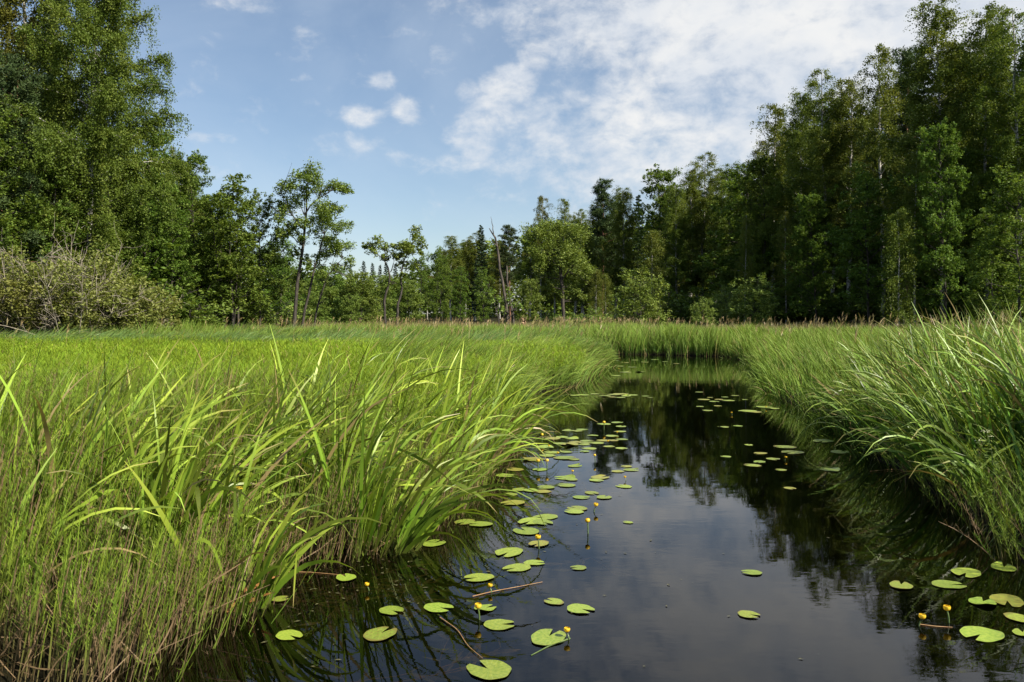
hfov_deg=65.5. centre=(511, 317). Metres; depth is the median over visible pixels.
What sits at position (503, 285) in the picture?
dead snag
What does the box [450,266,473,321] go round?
alder tree
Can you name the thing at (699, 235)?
birch tree
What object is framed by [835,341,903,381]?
sedge clump
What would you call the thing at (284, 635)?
lily pad
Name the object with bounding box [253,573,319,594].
pondweed
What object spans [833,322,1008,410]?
sedge clump
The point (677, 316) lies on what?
shrub
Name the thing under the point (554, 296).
birch tree
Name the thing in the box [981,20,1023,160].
birch tree
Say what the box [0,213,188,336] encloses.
willow bush
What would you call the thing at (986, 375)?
sedge clump
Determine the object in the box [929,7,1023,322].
birch tree
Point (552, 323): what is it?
grass plumes
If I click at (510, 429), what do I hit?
sedge clump
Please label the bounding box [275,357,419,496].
sedge clump
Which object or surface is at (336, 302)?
alder tree
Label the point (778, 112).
birch tree
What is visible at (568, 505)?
pondweed
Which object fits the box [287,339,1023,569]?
bank grass
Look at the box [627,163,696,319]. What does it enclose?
alder tree
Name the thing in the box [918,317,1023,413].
sedge clump
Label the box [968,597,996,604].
lily pad
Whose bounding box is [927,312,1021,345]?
sedge clump
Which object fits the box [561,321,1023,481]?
reed grass
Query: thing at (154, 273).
shrub
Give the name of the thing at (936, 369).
sedge clump
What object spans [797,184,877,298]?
alder tree
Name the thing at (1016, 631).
lily pad
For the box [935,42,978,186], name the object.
birch tree
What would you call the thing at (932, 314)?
shrub
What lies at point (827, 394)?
sedge clump
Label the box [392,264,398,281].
spruce tree
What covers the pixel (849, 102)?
birch tree
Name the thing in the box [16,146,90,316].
alder tree
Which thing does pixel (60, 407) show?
sedge clump
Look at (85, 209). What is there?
alder tree
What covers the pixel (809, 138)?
birch tree
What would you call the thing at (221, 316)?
shrub
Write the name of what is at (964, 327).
sedge clump
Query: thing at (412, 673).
pondweed
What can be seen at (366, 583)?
water lily flower
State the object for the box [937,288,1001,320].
shrub
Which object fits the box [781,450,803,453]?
lily pad
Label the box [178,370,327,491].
sedge clump
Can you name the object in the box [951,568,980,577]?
lily pad
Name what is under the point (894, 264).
birch tree
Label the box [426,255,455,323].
alder tree
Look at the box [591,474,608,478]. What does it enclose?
lily pad
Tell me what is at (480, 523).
lily pad
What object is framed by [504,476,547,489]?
pondweed
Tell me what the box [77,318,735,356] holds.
reeds
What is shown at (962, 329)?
sedge clump
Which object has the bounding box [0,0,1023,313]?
sky
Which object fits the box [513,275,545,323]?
alder tree
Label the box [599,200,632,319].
birch tree
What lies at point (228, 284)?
alder tree
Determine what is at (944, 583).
lily pad
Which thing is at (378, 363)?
sedge clump
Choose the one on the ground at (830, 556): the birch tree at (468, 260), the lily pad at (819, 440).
the birch tree at (468, 260)
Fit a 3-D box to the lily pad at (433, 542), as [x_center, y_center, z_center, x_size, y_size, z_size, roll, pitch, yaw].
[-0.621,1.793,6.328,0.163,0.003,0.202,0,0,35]
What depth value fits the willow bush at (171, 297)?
40.61 m
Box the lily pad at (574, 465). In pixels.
[568,463,581,466]
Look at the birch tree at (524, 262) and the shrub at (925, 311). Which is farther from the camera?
the birch tree at (524, 262)
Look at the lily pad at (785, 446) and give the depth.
11.05 m
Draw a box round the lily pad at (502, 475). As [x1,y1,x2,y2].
[496,473,512,476]
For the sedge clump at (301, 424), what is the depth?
6.83 m
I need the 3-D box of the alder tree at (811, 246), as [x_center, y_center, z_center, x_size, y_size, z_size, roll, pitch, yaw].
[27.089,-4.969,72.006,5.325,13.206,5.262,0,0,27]
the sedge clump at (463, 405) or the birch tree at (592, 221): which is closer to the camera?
the sedge clump at (463, 405)
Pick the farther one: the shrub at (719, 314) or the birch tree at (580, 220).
the birch tree at (580, 220)
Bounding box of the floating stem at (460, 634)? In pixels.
[439,617,481,657]
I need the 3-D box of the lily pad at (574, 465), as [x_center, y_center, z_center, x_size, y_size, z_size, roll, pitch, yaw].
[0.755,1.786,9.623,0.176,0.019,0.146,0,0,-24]
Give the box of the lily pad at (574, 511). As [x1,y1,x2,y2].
[565,509,583,512]
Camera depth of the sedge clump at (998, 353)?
9.21 m
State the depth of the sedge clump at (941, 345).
12.77 m
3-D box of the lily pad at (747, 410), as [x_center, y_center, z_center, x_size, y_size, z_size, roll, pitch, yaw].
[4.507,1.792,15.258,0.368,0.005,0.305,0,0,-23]
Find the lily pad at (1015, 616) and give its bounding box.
[1003,612,1023,621]
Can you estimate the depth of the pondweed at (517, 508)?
7.69 m
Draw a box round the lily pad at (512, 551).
[495,547,522,556]
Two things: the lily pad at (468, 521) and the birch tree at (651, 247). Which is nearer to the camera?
the lily pad at (468, 521)
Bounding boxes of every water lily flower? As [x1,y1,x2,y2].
[365,582,369,597]
[475,603,480,629]
[488,583,492,598]
[535,535,540,556]
[564,627,569,647]
[585,518,589,540]
[918,613,925,635]
[943,605,950,631]
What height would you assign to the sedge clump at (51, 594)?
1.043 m
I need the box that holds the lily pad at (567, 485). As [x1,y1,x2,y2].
[559,483,574,486]
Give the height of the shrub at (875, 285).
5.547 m
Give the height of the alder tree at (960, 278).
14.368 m
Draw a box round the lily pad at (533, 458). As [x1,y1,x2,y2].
[523,457,544,460]
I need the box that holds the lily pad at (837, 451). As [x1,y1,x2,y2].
[831,450,847,452]
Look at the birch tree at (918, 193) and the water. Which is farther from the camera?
the birch tree at (918, 193)
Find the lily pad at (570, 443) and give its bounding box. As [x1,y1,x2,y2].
[560,442,578,444]
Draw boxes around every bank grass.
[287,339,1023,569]
[791,348,1023,546]
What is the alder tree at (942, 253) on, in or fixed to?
on the ground at (830, 556)
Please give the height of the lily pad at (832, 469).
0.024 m
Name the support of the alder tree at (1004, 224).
on the ground at (830, 556)
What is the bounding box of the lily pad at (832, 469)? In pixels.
[820,467,839,470]
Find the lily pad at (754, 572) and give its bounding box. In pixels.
[741,570,761,574]
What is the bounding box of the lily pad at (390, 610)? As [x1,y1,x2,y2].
[379,606,403,614]
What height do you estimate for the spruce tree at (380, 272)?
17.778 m
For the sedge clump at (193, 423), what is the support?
on the ground at (830, 556)
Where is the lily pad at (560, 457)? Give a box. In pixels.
[553,456,574,458]
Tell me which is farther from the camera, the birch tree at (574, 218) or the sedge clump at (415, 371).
the birch tree at (574, 218)
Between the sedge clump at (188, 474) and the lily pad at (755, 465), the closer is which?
the sedge clump at (188, 474)
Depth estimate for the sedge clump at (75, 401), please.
7.48 m
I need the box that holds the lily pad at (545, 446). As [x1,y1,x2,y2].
[537,445,552,447]
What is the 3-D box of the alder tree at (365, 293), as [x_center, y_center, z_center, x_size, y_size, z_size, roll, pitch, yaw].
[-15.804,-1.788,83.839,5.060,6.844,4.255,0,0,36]
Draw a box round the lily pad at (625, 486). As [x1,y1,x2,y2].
[615,485,631,487]
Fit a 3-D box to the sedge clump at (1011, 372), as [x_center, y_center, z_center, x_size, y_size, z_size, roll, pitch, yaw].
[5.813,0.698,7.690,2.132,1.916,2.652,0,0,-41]
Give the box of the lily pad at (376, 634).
[363,626,396,640]
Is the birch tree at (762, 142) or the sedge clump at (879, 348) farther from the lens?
the birch tree at (762, 142)
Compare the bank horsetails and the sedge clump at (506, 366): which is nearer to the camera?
the bank horsetails
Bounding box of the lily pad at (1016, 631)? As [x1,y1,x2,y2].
[1012,628,1023,635]
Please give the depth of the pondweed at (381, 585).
5.54 m
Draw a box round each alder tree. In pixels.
[0,63,21,237]
[0,105,52,295]
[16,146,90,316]
[53,142,154,301]
[56,139,127,279]
[108,128,193,297]
[137,210,161,287]
[144,212,196,309]
[145,201,201,305]
[153,149,227,308]
[185,172,269,330]
[190,214,252,291]
[199,190,240,315]
[231,188,305,324]
[253,245,293,317]
[258,225,302,324]
[271,156,357,327]
[273,267,304,320]
[285,278,319,323]
[299,277,311,317]
[307,289,335,325]
[309,262,345,323]
[332,271,363,321]
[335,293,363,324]
[338,267,386,323]
[361,224,427,324]
[363,271,399,324]
[381,277,397,312]
[393,276,425,323]
[393,286,406,315]
[408,255,434,314]
[421,245,451,321]
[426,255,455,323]
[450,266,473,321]
[471,266,493,323]
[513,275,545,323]
[518,217,597,322]
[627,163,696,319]
[692,161,787,296]
[707,244,732,298]
[720,202,776,296]
[729,151,799,298]
[763,156,895,298]
[780,189,842,322]
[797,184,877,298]
[820,161,910,325]
[872,136,980,292]
[887,166,939,301]
[902,116,985,325]
[930,171,1003,303]
[948,170,1022,295]
[957,206,1023,326]
[966,158,1023,285]
[967,163,1023,327]
[980,115,1023,312]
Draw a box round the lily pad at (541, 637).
[531,629,565,644]
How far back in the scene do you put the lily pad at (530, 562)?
5.83 m
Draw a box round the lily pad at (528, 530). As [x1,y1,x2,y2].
[513,527,538,533]
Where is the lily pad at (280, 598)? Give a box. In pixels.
[272,596,288,600]
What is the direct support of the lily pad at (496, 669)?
on the water
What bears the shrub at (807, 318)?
on the ground at (830, 556)
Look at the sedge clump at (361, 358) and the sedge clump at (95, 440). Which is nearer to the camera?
the sedge clump at (95, 440)
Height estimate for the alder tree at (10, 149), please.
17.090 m
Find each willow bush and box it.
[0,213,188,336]
[0,246,82,335]
[37,275,181,336]
[94,285,182,333]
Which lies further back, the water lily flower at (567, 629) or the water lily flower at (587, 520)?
the water lily flower at (587, 520)
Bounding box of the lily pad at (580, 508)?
[567,506,587,509]
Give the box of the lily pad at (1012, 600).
[989,594,1023,606]
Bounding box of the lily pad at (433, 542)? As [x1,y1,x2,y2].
[423,539,445,546]
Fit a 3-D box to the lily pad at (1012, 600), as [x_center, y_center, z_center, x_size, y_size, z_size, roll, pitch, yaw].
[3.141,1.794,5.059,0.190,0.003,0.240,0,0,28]
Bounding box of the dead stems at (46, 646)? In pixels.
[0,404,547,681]
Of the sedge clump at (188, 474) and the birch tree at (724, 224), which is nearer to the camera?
the sedge clump at (188, 474)
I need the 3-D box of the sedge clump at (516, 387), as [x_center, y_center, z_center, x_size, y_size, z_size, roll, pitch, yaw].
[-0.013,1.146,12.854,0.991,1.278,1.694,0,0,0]
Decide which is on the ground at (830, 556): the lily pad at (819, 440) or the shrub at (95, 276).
the shrub at (95, 276)
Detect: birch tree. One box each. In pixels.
[0,0,93,263]
[0,0,201,289]
[40,32,86,183]
[76,71,128,250]
[116,127,154,262]
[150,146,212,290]
[189,173,203,237]
[404,273,415,313]
[418,268,432,318]
[430,248,453,316]
[436,236,471,320]
[449,240,480,317]
[453,230,500,320]
[488,240,515,318]
[513,226,553,320]
[521,195,553,317]
[539,219,565,313]
[547,198,578,283]
[553,209,599,321]
[563,215,598,319]
[578,202,612,307]
[586,269,605,316]
[593,185,647,320]
[597,273,614,317]
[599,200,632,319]
[636,228,670,323]
[645,182,700,299]
[648,192,692,291]
[651,151,733,300]
[677,175,714,297]
[687,161,762,298]
[690,173,726,300]
[726,140,792,287]
[729,215,755,321]
[734,103,799,291]
[747,119,805,214]
[754,86,834,297]
[770,210,797,322]
[776,68,875,324]
[786,116,820,200]
[792,95,848,274]
[810,76,888,323]
[834,42,923,325]
[851,98,895,300]
[870,0,1008,321]
[876,207,919,325]
[893,150,939,323]
[926,48,979,246]
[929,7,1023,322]
[932,1,1023,324]
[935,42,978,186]
[958,32,1022,145]
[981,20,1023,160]
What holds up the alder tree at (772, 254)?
on the ground at (830, 556)
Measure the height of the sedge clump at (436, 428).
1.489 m
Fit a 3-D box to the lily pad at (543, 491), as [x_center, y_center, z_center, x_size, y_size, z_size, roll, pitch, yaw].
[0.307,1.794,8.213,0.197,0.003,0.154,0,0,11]
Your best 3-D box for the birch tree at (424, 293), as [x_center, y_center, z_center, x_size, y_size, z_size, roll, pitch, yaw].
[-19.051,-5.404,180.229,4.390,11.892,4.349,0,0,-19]
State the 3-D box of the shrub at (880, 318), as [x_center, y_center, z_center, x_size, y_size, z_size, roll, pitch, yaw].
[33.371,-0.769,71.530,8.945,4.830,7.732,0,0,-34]
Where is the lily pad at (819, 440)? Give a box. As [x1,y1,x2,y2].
[813,439,832,441]
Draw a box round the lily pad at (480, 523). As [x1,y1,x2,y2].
[469,521,492,525]
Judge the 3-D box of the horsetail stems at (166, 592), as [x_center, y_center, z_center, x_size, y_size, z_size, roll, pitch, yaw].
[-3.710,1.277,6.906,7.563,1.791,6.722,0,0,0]
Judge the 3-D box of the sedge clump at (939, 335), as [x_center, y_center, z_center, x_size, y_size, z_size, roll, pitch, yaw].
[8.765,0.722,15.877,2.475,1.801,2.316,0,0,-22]
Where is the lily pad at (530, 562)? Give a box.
[523,560,544,564]
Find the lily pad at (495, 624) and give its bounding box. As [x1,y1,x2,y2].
[484,619,513,629]
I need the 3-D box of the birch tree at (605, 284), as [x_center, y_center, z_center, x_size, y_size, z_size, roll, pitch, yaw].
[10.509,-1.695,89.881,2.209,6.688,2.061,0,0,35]
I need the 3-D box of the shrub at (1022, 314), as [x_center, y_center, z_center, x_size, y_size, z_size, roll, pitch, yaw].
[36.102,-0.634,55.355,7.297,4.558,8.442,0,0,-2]
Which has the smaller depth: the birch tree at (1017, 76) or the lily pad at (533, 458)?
the lily pad at (533, 458)
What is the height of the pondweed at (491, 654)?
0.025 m
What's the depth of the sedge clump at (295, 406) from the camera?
7.17 m
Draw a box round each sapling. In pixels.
[474,280,523,324]
[602,265,678,325]
[685,296,718,328]
[708,284,746,327]
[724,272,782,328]
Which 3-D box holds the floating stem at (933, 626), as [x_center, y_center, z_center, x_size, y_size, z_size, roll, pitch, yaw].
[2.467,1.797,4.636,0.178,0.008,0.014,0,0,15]
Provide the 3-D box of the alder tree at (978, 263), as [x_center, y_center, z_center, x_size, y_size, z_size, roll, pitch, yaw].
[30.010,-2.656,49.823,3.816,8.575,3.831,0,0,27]
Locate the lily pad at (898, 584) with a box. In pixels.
[889,580,912,588]
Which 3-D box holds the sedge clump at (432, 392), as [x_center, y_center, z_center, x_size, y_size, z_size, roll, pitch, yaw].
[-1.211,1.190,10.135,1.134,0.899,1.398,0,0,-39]
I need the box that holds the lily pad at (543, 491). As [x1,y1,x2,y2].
[536,490,550,492]
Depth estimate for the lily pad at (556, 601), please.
5.03 m
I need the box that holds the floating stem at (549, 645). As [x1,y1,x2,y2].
[531,638,567,655]
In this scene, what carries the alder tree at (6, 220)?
on the ground at (830, 556)
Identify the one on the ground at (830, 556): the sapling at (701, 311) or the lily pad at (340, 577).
the sapling at (701, 311)
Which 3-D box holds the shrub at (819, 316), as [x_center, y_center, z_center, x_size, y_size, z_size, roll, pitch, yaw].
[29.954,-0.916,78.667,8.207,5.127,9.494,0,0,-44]
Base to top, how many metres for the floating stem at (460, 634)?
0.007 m
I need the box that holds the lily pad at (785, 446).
[774,445,796,447]
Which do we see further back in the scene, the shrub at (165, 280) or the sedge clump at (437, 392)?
the shrub at (165, 280)
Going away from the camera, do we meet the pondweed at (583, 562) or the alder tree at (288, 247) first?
the pondweed at (583, 562)
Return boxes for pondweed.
[247,598,368,619]
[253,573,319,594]
[288,585,349,625]
[314,660,433,681]
[323,577,442,601]
[367,595,444,619]
[369,576,451,618]
[370,562,433,595]
[394,655,485,681]
[397,574,482,604]
[424,629,520,667]
[500,500,586,519]
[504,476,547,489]
[525,497,596,512]
[541,558,631,576]
[550,483,606,492]
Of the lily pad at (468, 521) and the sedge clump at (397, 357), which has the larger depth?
the sedge clump at (397, 357)
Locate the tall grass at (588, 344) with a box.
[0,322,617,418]
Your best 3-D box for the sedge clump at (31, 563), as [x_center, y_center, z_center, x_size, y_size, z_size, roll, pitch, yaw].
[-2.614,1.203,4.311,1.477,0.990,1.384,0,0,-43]
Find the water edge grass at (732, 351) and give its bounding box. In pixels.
[600,340,910,485]
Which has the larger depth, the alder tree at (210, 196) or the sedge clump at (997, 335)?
the alder tree at (210, 196)
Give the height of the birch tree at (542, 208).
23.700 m
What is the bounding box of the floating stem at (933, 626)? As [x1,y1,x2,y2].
[920,624,952,627]
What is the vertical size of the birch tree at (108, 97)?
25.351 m
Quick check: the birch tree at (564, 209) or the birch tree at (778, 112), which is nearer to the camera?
the birch tree at (778, 112)
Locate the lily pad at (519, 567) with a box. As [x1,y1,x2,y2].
[502,563,530,570]
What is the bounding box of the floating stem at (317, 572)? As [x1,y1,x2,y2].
[289,571,337,574]
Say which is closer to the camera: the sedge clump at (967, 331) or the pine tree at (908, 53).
the sedge clump at (967, 331)
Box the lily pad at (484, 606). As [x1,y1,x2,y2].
[474,604,495,610]
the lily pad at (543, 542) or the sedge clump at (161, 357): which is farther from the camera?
the sedge clump at (161, 357)
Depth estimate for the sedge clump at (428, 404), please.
8.40 m
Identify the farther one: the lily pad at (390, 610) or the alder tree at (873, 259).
the alder tree at (873, 259)
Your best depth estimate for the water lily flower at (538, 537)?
6.19 m
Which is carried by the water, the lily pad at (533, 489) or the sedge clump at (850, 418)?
the lily pad at (533, 489)
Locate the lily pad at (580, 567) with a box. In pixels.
[570,565,585,569]
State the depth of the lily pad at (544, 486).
8.43 m
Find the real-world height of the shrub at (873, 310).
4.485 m
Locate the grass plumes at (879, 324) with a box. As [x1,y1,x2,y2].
[625,303,1016,369]
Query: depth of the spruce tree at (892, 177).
89.96 m
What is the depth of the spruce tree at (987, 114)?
65.81 m
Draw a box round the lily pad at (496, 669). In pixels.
[466,660,511,679]
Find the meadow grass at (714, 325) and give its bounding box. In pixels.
[180,319,1000,333]
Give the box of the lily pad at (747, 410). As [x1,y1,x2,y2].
[738,410,755,411]
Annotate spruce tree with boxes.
[360,261,367,279]
[369,263,376,280]
[376,265,381,285]
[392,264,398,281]
[465,225,495,318]
[618,195,650,322]
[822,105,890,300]
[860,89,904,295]
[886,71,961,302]
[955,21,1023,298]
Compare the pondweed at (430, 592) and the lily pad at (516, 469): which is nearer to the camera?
the pondweed at (430, 592)
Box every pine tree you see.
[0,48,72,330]
[489,225,521,320]
[583,178,626,316]
[853,43,945,299]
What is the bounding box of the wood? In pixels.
[229,214,837,317]
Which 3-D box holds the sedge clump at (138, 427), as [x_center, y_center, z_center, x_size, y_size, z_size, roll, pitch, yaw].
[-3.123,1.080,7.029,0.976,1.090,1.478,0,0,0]
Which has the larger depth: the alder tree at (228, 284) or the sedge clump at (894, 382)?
the alder tree at (228, 284)
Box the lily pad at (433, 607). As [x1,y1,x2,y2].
[424,602,453,611]
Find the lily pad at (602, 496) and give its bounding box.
[597,495,611,498]
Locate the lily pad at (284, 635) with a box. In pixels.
[276,630,302,639]
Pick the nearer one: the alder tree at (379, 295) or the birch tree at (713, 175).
the alder tree at (379, 295)
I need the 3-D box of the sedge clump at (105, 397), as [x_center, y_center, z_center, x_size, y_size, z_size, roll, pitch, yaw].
[-2.966,0.910,6.503,1.522,1.432,1.657,0,0,0]
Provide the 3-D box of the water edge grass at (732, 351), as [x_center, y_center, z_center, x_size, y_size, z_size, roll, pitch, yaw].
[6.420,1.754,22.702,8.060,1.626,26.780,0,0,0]
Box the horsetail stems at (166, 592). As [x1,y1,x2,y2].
[0,351,512,681]
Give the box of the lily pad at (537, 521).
[532,519,552,523]
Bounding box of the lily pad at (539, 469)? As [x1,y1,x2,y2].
[533,468,546,470]
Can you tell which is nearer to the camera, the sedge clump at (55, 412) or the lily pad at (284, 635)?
the lily pad at (284, 635)
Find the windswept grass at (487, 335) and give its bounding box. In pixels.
[0,318,608,347]
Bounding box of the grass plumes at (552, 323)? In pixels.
[5,314,1018,346]
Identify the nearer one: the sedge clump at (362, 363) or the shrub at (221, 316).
the sedge clump at (362, 363)
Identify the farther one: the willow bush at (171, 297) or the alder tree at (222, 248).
the alder tree at (222, 248)
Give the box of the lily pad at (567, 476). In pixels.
[555,474,574,479]
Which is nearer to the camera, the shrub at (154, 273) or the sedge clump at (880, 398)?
the sedge clump at (880, 398)
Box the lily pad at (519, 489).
[512,487,523,490]
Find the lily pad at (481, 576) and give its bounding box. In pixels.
[464,573,493,580]
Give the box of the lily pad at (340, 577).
[336,573,355,580]
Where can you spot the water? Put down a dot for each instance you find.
(686, 382)
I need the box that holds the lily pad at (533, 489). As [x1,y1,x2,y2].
[524,488,538,491]
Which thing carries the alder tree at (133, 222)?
on the ground at (830, 556)
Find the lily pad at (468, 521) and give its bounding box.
[454,519,474,524]
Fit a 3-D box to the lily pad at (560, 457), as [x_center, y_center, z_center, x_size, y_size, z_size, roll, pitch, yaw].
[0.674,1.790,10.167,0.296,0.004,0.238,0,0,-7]
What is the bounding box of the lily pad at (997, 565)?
[991,561,1016,570]
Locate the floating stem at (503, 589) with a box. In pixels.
[472,582,540,596]
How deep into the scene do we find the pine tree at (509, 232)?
159.47 m
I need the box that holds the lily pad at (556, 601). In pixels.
[544,598,563,604]
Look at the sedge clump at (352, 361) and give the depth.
13.67 m
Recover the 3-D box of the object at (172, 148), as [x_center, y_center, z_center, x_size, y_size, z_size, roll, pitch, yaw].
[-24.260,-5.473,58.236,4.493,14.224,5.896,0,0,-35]
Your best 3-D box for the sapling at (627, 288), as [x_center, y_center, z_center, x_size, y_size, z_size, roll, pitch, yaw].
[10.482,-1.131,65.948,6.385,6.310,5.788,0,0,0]
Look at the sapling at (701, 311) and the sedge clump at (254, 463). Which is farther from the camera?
the sapling at (701, 311)
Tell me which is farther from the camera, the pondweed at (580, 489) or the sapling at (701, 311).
the sapling at (701, 311)
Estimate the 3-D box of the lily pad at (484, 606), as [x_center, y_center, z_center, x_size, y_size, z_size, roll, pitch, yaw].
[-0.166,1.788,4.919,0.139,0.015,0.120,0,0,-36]
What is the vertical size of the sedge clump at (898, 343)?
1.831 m
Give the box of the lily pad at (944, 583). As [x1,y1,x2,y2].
[932,580,966,587]
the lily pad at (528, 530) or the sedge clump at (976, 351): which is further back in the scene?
the sedge clump at (976, 351)
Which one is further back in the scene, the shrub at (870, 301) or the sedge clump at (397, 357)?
the shrub at (870, 301)
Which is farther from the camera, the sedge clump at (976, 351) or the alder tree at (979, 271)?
the alder tree at (979, 271)
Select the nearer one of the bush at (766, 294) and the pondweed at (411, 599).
the pondweed at (411, 599)
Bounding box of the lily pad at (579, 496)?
[572,495,589,498]
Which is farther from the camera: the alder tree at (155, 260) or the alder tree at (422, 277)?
the alder tree at (422, 277)
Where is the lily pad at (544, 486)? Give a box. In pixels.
[537,485,553,488]
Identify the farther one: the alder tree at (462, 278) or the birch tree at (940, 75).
the alder tree at (462, 278)
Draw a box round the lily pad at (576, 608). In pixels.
[567,603,594,612]
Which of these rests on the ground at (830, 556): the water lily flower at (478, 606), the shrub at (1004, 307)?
the shrub at (1004, 307)
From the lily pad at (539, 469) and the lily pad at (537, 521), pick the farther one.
the lily pad at (539, 469)
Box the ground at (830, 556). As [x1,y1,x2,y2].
[0,314,1023,681]
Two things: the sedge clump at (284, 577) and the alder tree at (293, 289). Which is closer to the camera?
the sedge clump at (284, 577)
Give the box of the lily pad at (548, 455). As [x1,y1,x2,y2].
[539,454,555,456]
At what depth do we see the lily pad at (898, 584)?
5.32 m
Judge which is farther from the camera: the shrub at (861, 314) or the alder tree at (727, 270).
the alder tree at (727, 270)
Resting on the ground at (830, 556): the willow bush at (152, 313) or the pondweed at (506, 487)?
the willow bush at (152, 313)
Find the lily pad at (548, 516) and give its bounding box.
[533,514,557,518]
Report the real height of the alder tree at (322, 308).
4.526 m
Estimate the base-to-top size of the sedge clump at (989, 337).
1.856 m
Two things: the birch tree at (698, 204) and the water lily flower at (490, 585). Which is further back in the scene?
the birch tree at (698, 204)
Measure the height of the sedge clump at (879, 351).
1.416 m
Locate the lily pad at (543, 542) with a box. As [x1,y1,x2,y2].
[528,540,548,545]
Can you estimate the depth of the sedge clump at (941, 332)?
15.09 m
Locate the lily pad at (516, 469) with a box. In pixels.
[507,468,523,470]
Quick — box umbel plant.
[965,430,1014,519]
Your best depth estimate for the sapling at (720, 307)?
69.95 m
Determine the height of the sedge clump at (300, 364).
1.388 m
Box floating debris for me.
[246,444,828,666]
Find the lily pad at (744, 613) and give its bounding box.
[738,610,759,617]
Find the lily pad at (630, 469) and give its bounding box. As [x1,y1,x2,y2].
[623,468,638,470]
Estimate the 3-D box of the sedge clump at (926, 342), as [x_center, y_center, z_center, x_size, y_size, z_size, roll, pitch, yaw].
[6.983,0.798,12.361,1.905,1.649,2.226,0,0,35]
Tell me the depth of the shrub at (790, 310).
78.06 m
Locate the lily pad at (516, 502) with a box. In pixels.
[501,500,524,504]
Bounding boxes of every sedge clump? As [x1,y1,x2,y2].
[0,337,102,382]
[0,339,255,545]
[0,349,128,511]
[0,366,208,545]
[0,374,123,510]
[0,434,179,614]
[0,448,158,610]
[3,367,138,467]
[11,360,123,478]
[15,344,232,499]
[31,370,153,436]
[46,386,354,575]
[72,387,209,476]
[80,338,270,492]
[93,376,288,542]
[93,380,318,581]
[105,347,246,494]
[120,441,271,526]
[124,419,387,628]
[135,359,294,424]
[138,346,199,374]
[146,352,330,477]
[149,372,338,553]
[159,424,326,515]
[162,333,248,421]
[171,371,317,505]
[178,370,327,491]
[187,446,322,574]
[191,342,261,369]
[221,357,424,532]
[222,344,329,414]
[225,348,406,484]
[228,377,382,523]
[237,363,388,476]
[269,323,401,465]
[269,337,376,389]
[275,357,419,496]
[278,352,488,535]
[291,344,344,368]
[298,328,472,449]
[308,358,458,490]
[313,335,407,371]
[318,345,425,382]
[330,343,393,383]
[339,335,384,369]
[348,393,545,567]
[350,374,462,406]
[363,341,429,371]
[385,358,489,434]
[389,355,447,391]
[396,348,476,443]
[407,351,497,412]
[412,374,491,445]
[416,353,563,502]
[423,348,506,417]
[445,340,475,387]
[455,343,582,473]
[460,401,561,483]
[482,355,528,385]
[483,351,596,450]
[484,354,539,413]
[490,346,537,404]
[788,350,894,421]
[803,358,963,454]
[818,346,1023,492]
[821,344,922,438]
[831,332,963,381]
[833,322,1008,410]
[833,335,988,427]
[835,321,920,370]
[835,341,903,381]
[838,321,1023,428]
[838,343,949,380]
[840,334,1016,445]
[842,330,927,368]
[848,328,1023,469]
[851,332,948,367]
[859,330,1008,414]
[860,324,995,384]
[862,322,976,376]
[865,313,1007,374]
[871,322,988,362]
[874,304,1023,382]
[875,400,1023,519]
[883,315,979,349]
[894,309,1023,378]
[895,305,1023,361]
[898,301,1023,372]
[898,316,1013,381]
[902,317,975,346]
[903,327,1023,477]
[904,313,1016,356]
[907,331,1022,427]
[912,311,1016,354]
[916,311,1003,356]
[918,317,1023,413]
[926,293,1022,414]
[926,311,1023,353]
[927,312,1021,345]
[932,294,1022,430]
[934,313,1008,344]
[936,306,1014,345]
[939,306,1023,448]
[943,313,1023,344]
[945,305,996,346]
[947,295,1019,433]
[948,311,1023,419]
[957,342,1023,431]
[962,339,1021,382]
[964,311,1023,353]
[966,294,1021,351]
[967,319,1023,354]
[968,364,1023,417]
[995,309,1023,356]
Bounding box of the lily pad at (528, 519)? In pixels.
[518,517,543,523]
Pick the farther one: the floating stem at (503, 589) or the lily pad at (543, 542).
the lily pad at (543, 542)
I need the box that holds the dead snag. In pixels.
[489,219,514,326]
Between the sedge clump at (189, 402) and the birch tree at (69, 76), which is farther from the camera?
the birch tree at (69, 76)
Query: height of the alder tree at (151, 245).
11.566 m
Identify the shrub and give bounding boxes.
[24,242,126,294]
[90,242,183,299]
[99,295,199,320]
[117,270,225,317]
[149,274,227,327]
[151,289,241,328]
[180,300,239,326]
[200,285,278,321]
[200,297,292,327]
[206,283,304,323]
[225,302,321,327]
[535,310,587,324]
[541,307,603,324]
[586,310,641,323]
[623,278,721,323]
[657,293,715,324]
[659,281,741,323]
[659,290,693,322]
[675,279,756,323]
[697,296,742,322]
[715,280,802,322]
[737,278,842,324]
[742,288,788,323]
[758,283,842,325]
[771,282,853,325]
[777,283,845,323]
[800,277,896,320]
[817,301,857,324]
[818,288,896,324]
[841,283,906,325]
[843,294,911,324]
[851,291,915,323]
[871,283,964,326]
[876,294,931,321]
[886,286,971,324]
[903,290,963,324]
[905,281,970,324]
[911,275,997,323]
[912,301,968,325]
[934,282,1010,321]
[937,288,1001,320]
[937,294,1014,326]
[967,291,1023,325]
[969,284,1023,323]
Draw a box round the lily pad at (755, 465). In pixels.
[746,464,760,466]
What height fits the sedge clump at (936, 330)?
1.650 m
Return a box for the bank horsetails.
[866,418,1023,589]
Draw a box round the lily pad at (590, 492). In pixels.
[585,491,598,493]
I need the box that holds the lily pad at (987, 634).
[960,626,1004,641]
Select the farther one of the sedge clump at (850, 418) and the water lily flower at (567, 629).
the sedge clump at (850, 418)

